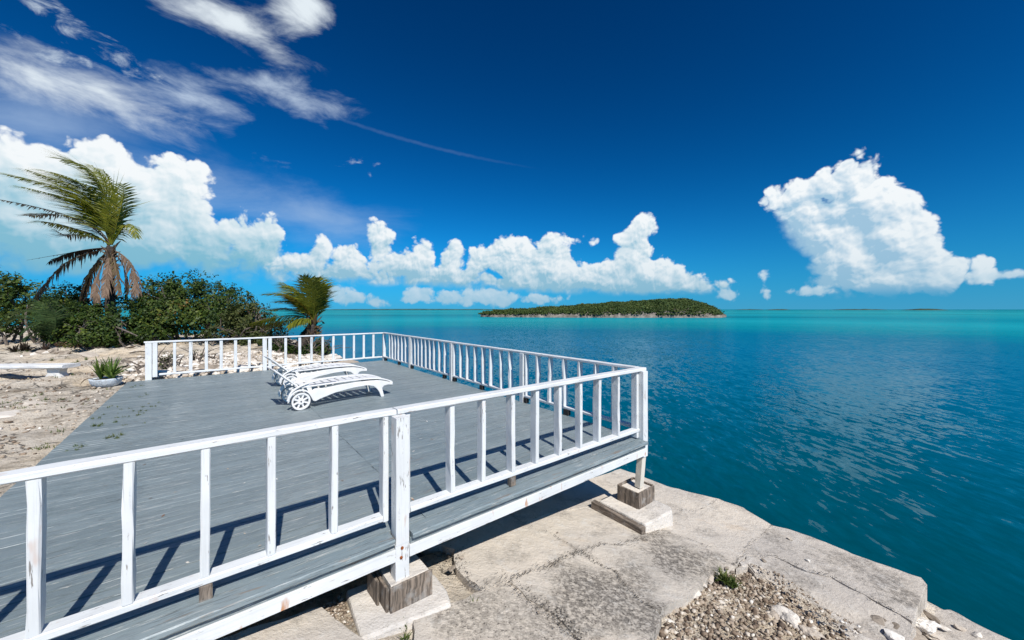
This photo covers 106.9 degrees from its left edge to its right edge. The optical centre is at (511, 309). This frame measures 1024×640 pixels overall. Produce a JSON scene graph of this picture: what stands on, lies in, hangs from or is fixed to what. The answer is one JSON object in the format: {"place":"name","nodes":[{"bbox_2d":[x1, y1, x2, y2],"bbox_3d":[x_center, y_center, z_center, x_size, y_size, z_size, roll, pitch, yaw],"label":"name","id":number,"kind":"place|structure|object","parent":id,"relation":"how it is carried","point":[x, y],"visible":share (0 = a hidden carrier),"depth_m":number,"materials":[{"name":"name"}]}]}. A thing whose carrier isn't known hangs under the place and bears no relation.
{"place":"outdoors","nodes":[
{"label":"outdoors","id":0,"kind":"place"},
{"bbox_2d":[324,309,501,309],"bbox_3d":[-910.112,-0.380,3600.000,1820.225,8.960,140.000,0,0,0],"label":"cay","id":1,"kind":"structure","parent":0,"point":[410,309],"depth_m":3551.61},
{"bbox_2d":[0,326,982,639],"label":"ground","id":2,"kind":"structure","parent":0,"point":[928,624],"depth_m":5.49,"materials":[{"name":"beige sand"}]},
{"bbox_2d":[2,341,53,351],"bbox_3d":[-17.160,1.321,13.515,1.488,0.449,0.962,0,0,0],"label":"oyster plant","id":3,"kind":"object","parent":2,"relation":"on","point":[23,347],"visible":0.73,"depth_m":13.54,"materials":[{"name":"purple plant"}]},
{"bbox_2d":[0,265,65,345],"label":"shrub","id":4,"kind":"object","parent":2,"relation":"on","point":[11,290],"visible":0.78,"depth_m":15.63,"materials":[{"name":"green plant"}]},
{"bbox_2d":[0,289,80,342],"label":"shrub","id":5,"kind":"object","parent":2,"relation":"on","point":[48,323],"visible":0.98,"depth_m":13.68,"materials":[{"name":"green plant"}]},
{"bbox_2d":[0,363,80,377],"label":"bench","id":6,"kind":"object","parent":2,"relation":"on","point":[59,370],"visible":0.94,"depth_m":9.28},
{"bbox_2d":[1,147,152,313],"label":"palm tree","id":7,"kind":"object","parent":2,"relation":"on","point":[105,213],"visible":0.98,"depth_m":15.76,"materials":[{"name":"green plant"}]},
{"bbox_2d":[49,280,139,318],"bbox_3d":[-20.819,0.041,18.474,5.409,2.893,2.022,0,0,0],"label":"shrub","id":8,"kind":"object","parent":2,"relation":"on","point":[69,297],"visible":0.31,"depth_m":18.25,"materials":[{"name":"green plant"}]},
{"bbox_2d":[29,301,180,349],"bbox_3d":[-16.065,0.597,14.547,5.464,1.892,2.446,0,0,0],"label":"shrub","id":9,"kind":"object","parent":2,"relation":"on","point":[88,327],"visible":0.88,"depth_m":14.34,"materials":[{"name":"green plant"}]},
{"bbox_2d":[107,323,137,335],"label":"dead branch","id":10,"kind":"object","parent":9,"relation":"attached to","point":[124,330],"visible":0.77,"depth_m":14.05,"materials":[{"name":"grey wood"}]},
{"bbox_2d":[81,356,130,387],"bbox_3d":[-8.880,1.340,8.426,0.839,0.740,0.747,0,0,13],"label":"planter","id":11,"kind":"object","parent":2,"relation":"on","point":[110,372],"visible":1,"depth_m":8.30,"materials":[{"name":"ceramic"}]},
{"bbox_2d":[119,343,223,373],"bbox_3d":[-9.261,1.499,11.051,1.563,0.907,2.860,0,0,17],"label":"shrub","id":12,"kind":"object","parent":2,"relation":"on","point":[167,360],"visible":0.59,"depth_m":10.50,"materials":[{"name":"green plant"}]},
{"bbox_2d":[123,269,272,344],"bbox_3d":[-13.474,-0.128,16.079,6.270,3.315,3.187,0,0,0],"label":"shrub","id":13,"kind":"object","parent":2,"relation":"on","point":[169,302],"visible":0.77,"depth_m":15.66,"materials":[{"name":"green plant"}]},
{"bbox_2d":[116,350,334,383],"bbox_3d":[-8.462,1.865,12.021,5.524,0.934,4.413,0,0,-39],"label":"rubble","id":14,"kind":"object","parent":2,"relation":"on","point":[133,374],"visible":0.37,"depth_m":11.05,"materials":[{"name":"stone"}]},
{"bbox_2d":[199,296,293,345],"bbox_3d":[-10.953,0.484,15.744,3.576,2.163,2.370,0,0,-21],"label":"shrub","id":15,"kind":"object","parent":2,"relation":"on","point":[238,325],"visible":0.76,"depth_m":15.21,"materials":[{"name":"green plant"}]},
{"bbox_2d":[263,333,296,352],"bbox_3d":[-8.529,1.288,14.175,1.397,0.911,1.550,0,0,0],"label":"shrub","id":16,"kind":"object","parent":2,"relation":"on","point":[277,347],"visible":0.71,"depth_m":13.91,"materials":[{"name":"green plant"}]},
{"bbox_2d":[246,273,337,353],"bbox_3d":[-8.001,0.248,14.177,3.376,3.162,2.267,0,0,0],"label":"palm tree","id":17,"kind":"object","parent":2,"relation":"on","point":[314,306],"visible":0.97,"depth_m":13.95,"materials":[{"name":"green plant"}]},
{"bbox_2d":[280,334,352,355],"bbox_3d":[-7.218,1.342,13.844,2.217,0.959,1.880,0,0,44],"label":"shrub","id":18,"kind":"object","parent":2,"relation":"on","point":[317,345],"visible":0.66,"depth_m":13.78,"materials":[{"name":"green plant"}]},
{"bbox_2d":[0,360,647,639],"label":"deck","id":19,"kind":"structure","parent":2,"relation":"on","point":[84,548],"depth_m":3.43,"materials":[{"name":"grey paint"}]},
{"bbox_2d":[115,375,414,562],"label":"litter","id":20,"kind":"object","parent":19,"relation":"on","point":[276,478],"visible":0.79,"depth_m":3.31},
{"bbox_2d":[144,332,385,379],"bbox_3d":[-6.352,1.324,10.626,5.692,1.152,0.120,0,0,-39],"label":"railing","id":21,"kind":"object","parent":19,"relation":"attached to","point":[151,359],"visible":0.98,"depth_m":10.11,"materials":[{"name":"white paint"}]},
{"bbox_2d":[263,355,366,389],"bbox_3d":[-4.333,1.302,8.459,1.979,0.694,0.752,0,0,-44],"label":"sun lounger","id":22,"kind":"object","parent":19,"relation":"on","point":[297,371],"visible":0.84,"depth_m":8.28,"materials":[{"name":"white plastic"}]},
{"bbox_2d":[0,367,647,639],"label":"railing","id":23,"kind":"object","parent":19,"relation":"attached to","point":[34,478],"visible":0.98,"depth_m":2.56,"materials":[{"name":"white paint"}]},
{"bbox_2d":[267,366,392,409],"bbox_3d":[-3.237,1.302,6.887,1.978,0.694,0.752,0,0,-43],"label":"sun lounger","id":24,"kind":"object","parent":19,"relation":"on","point":[315,390],"visible":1,"depth_m":6.64,"materials":[{"name":"white plastic"}]},
{"bbox_2d":[383,332,638,427],"bbox_3d":[-1.292,1.349,8.698,0.113,1.203,9.489,0,0,-38],"label":"railing","id":25,"kind":"object","parent":19,"relation":"attached to","point":[414,346],"visible":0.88,"depth_m":7.77,"materials":[{"name":"white paint"}]},
{"bbox_2d":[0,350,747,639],"bbox_3d":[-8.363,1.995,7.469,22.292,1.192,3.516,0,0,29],"label":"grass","id":26,"kind":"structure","parent":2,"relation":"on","point":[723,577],"depth_m":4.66,"materials":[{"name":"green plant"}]},
{"bbox_2d":[0,361,862,639],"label":"gravel","id":27,"kind":"structure","parent":2,"relation":"on","point":[782,629],"depth_m":3.20,"materials":[{"name":"beige gravel"}]},
{"bbox_2d":[0,0,1023,308],"label":"sky","id":28,"kind":"structure","parent":0,"point":[401,154],"materials":[{"name":"blue"}]},
{"bbox_2d":[1,309,1023,639],"bbox_3d":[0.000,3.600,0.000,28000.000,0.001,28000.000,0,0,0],"label":"sea","id":29,"kind":"structure","parent":0,"point":[891,437],"depth_m":13.38,"materials":[{"name":"liquid"}]},
{"bbox_2d":[481,306,725,317],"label":"island","id":30,"kind":"structure","parent":0,"point":[620,315],"depth_m":163.74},
{"bbox_2d":[478,298,724,315],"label":"scrub","id":31,"kind":"object","parent":30,"relation":"on","point":[650,306],"visible":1,"depth_m":168.81,"materials":[{"name":"green plant"}]},
{"bbox_2d":[218,469,1009,639],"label":"quay","id":32,"kind":"structure","parent":0,"point":[668,570],"depth_m":3.54,"materials":[{"name":"concrete"}]},
{"bbox_2d":[346,554,450,639],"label":"footing","id":33,"kind":"object","parent":32,"relation":"on","point":[381,603],"visible":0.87,"depth_m":2.73,"materials":[{"name":"beige concrete"}]},
{"bbox_2d":[591,477,672,534],"bbox_3d":[1.529,2.504,4.764,0.735,0.492,0.781,0,0,-39],"label":"footing","id":34,"kind":"object","parent":32,"relation":"on","point":[631,506],"visible":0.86,"depth_m":4.68,"materials":[{"name":"beige concrete"}]},
{"bbox_2d":[434,499,917,639],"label":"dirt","id":35,"kind":"structure","parent":0,"point":[593,561],"depth_m":3.29,"materials":[{"name":"soil"}]},
{"bbox_2d":[836,309,882,309],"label":"cay","id":36,"kind":"structure","parent":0,"point":[859,309],"depth_m":2062.80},
{"bbox_2d":[908,309,942,309],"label":"cay","id":37,"kind":"structure","parent":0,"point":[925,309],"depth_m":1465.80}
]}

